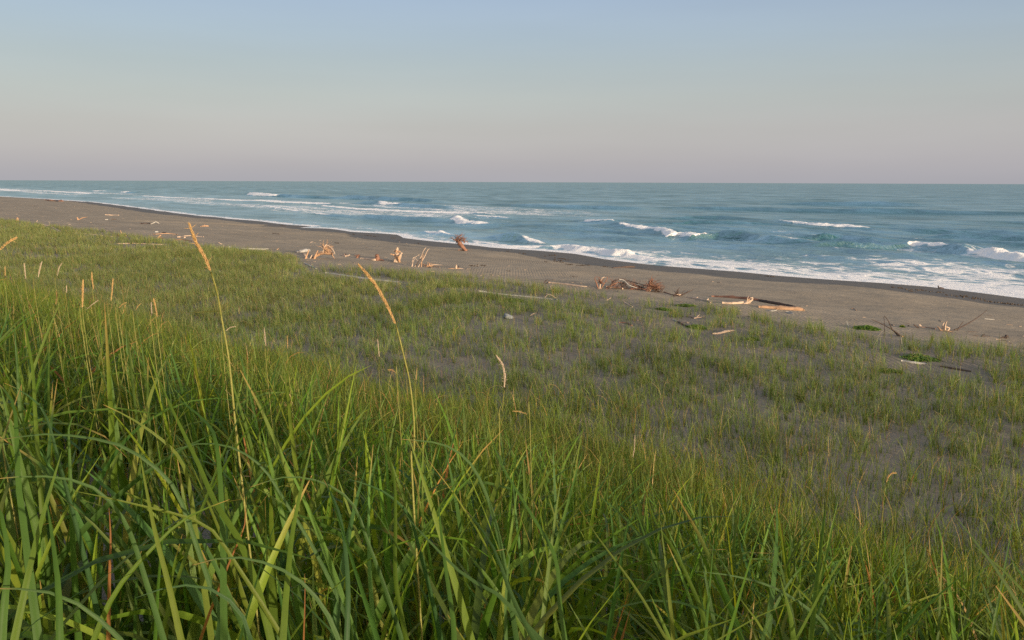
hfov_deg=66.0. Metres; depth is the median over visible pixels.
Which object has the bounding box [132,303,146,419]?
seed head
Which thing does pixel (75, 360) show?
seed head
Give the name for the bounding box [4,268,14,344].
seed head
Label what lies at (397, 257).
driftwood stump
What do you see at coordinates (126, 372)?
seed head
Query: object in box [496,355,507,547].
grass stalk
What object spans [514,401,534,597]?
seed head
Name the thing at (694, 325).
creeping plant
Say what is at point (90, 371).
seed head
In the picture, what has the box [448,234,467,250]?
driftwood stump
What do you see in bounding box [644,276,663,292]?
driftwood stump
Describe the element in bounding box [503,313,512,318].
pale stone
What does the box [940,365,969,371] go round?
driftwood log
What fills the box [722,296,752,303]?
driftwood log
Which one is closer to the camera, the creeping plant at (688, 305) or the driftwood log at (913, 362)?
the driftwood log at (913, 362)
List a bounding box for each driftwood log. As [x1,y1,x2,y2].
[295,249,309,252]
[325,272,401,282]
[360,254,383,260]
[479,291,556,299]
[543,279,589,286]
[611,266,634,267]
[711,330,735,333]
[712,295,793,306]
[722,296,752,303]
[758,305,804,310]
[902,360,926,364]
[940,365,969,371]
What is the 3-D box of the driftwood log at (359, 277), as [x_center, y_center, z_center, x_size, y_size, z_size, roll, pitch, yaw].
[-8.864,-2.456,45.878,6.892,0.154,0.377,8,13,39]
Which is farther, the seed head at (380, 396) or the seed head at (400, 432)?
the seed head at (380, 396)
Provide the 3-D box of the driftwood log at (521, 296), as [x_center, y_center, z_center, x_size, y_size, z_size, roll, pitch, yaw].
[0.258,-1.199,38.586,4.620,0.136,0.135,7,12,34]
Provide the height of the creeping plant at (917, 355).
0.191 m
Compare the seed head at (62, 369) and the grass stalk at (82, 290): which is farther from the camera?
the seed head at (62, 369)
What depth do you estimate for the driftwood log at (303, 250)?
62.41 m
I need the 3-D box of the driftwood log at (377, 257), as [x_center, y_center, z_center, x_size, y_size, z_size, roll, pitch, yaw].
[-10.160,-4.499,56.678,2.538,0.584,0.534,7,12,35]
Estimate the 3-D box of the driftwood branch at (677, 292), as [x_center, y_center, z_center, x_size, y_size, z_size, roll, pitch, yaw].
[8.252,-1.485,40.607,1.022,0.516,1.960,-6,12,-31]
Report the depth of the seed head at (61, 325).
5.35 m
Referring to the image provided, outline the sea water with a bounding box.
[0,180,1023,298]
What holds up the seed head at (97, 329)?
on the sand ground at (834, 303)
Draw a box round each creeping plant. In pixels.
[655,307,671,310]
[674,304,696,306]
[686,324,706,329]
[852,324,881,330]
[877,368,903,373]
[899,353,942,362]
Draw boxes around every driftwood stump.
[391,247,402,261]
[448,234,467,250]
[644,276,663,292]
[937,310,986,331]
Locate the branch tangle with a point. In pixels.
(427, 265)
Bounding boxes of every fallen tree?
[302,239,334,258]
[594,276,650,291]
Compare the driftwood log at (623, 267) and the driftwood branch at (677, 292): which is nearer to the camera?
the driftwood branch at (677, 292)
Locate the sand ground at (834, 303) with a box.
[0,197,1023,639]
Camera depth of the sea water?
168.51 m
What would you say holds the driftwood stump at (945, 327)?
on the sand ground at (834, 303)
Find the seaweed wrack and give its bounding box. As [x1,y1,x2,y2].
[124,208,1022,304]
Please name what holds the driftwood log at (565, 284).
on the sand ground at (834, 303)
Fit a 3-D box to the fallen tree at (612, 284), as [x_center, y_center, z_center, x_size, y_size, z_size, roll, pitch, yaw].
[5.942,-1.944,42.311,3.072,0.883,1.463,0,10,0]
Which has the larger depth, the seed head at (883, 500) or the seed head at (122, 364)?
the seed head at (883, 500)
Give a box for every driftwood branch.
[664,289,692,296]
[686,297,710,302]
[871,316,902,336]
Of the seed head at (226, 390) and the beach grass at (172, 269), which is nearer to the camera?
the seed head at (226, 390)
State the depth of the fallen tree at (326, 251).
57.59 m
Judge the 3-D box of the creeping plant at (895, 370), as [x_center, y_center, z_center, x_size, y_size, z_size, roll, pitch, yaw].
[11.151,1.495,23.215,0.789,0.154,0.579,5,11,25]
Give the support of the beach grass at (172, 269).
on the sand ground at (834, 303)
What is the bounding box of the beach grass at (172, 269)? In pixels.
[0,217,1023,632]
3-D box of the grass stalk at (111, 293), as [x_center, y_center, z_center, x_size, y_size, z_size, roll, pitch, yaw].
[-1.949,0.493,3.950,0.055,1.422,0.113,-3,10,-16]
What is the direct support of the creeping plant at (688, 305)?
on the sand ground at (834, 303)
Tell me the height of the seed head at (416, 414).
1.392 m
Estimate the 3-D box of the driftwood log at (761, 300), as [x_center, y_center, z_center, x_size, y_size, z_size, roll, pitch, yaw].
[12.094,-0.923,38.219,1.337,0.311,5.112,-7,12,-35]
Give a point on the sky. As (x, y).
(616, 91)
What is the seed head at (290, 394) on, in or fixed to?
on the sand ground at (834, 303)
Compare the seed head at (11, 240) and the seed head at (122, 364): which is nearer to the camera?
the seed head at (11, 240)
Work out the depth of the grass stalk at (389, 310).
1.71 m
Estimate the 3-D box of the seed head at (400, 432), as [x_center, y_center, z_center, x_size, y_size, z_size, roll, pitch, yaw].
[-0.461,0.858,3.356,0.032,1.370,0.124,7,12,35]
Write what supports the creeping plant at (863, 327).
on the sand ground at (834, 303)
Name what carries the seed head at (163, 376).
on the sand ground at (834, 303)
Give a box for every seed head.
[0,236,20,549]
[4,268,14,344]
[24,263,42,387]
[53,291,80,481]
[55,263,76,422]
[65,285,92,471]
[82,301,109,495]
[91,272,107,399]
[115,302,137,472]
[119,305,141,480]
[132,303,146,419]
[153,298,183,538]
[221,323,241,522]
[264,329,276,464]
[287,338,296,455]
[377,339,384,461]
[390,366,407,548]
[415,369,420,487]
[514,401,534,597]
[879,472,896,551]
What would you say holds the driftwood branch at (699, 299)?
on the sand ground at (834, 303)
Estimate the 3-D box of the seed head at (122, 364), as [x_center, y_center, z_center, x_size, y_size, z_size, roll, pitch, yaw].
[-1.806,0.569,3.755,0.059,1.336,0.111,-4,11,-20]
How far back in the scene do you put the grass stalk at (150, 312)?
3.71 m
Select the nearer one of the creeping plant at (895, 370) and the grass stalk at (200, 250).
the grass stalk at (200, 250)
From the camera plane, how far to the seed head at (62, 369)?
4.34 m
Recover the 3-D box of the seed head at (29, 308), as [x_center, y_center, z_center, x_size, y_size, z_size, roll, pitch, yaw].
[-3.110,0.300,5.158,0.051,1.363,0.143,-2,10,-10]
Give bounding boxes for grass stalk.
[33,262,55,421]
[79,280,111,522]
[107,279,130,472]
[149,303,175,515]
[182,223,260,639]
[358,263,422,639]
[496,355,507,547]
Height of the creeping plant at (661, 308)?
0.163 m
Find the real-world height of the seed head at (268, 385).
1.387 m
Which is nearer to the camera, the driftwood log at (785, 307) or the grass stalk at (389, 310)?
the grass stalk at (389, 310)
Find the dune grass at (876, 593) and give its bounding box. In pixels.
[0,269,1023,639]
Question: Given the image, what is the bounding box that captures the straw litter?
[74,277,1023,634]
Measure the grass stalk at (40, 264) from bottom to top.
1.389 m
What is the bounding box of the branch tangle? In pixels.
[411,249,437,267]
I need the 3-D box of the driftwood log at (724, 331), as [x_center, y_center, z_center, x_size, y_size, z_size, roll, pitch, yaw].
[7.894,0.457,29.388,1.218,0.126,0.215,-6,12,-31]
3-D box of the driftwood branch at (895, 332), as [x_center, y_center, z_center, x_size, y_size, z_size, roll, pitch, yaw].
[13.905,0.238,29.315,1.220,0.781,0.672,2,10,10]
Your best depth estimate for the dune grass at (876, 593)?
3.70 m
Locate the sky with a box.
[0,0,1023,183]

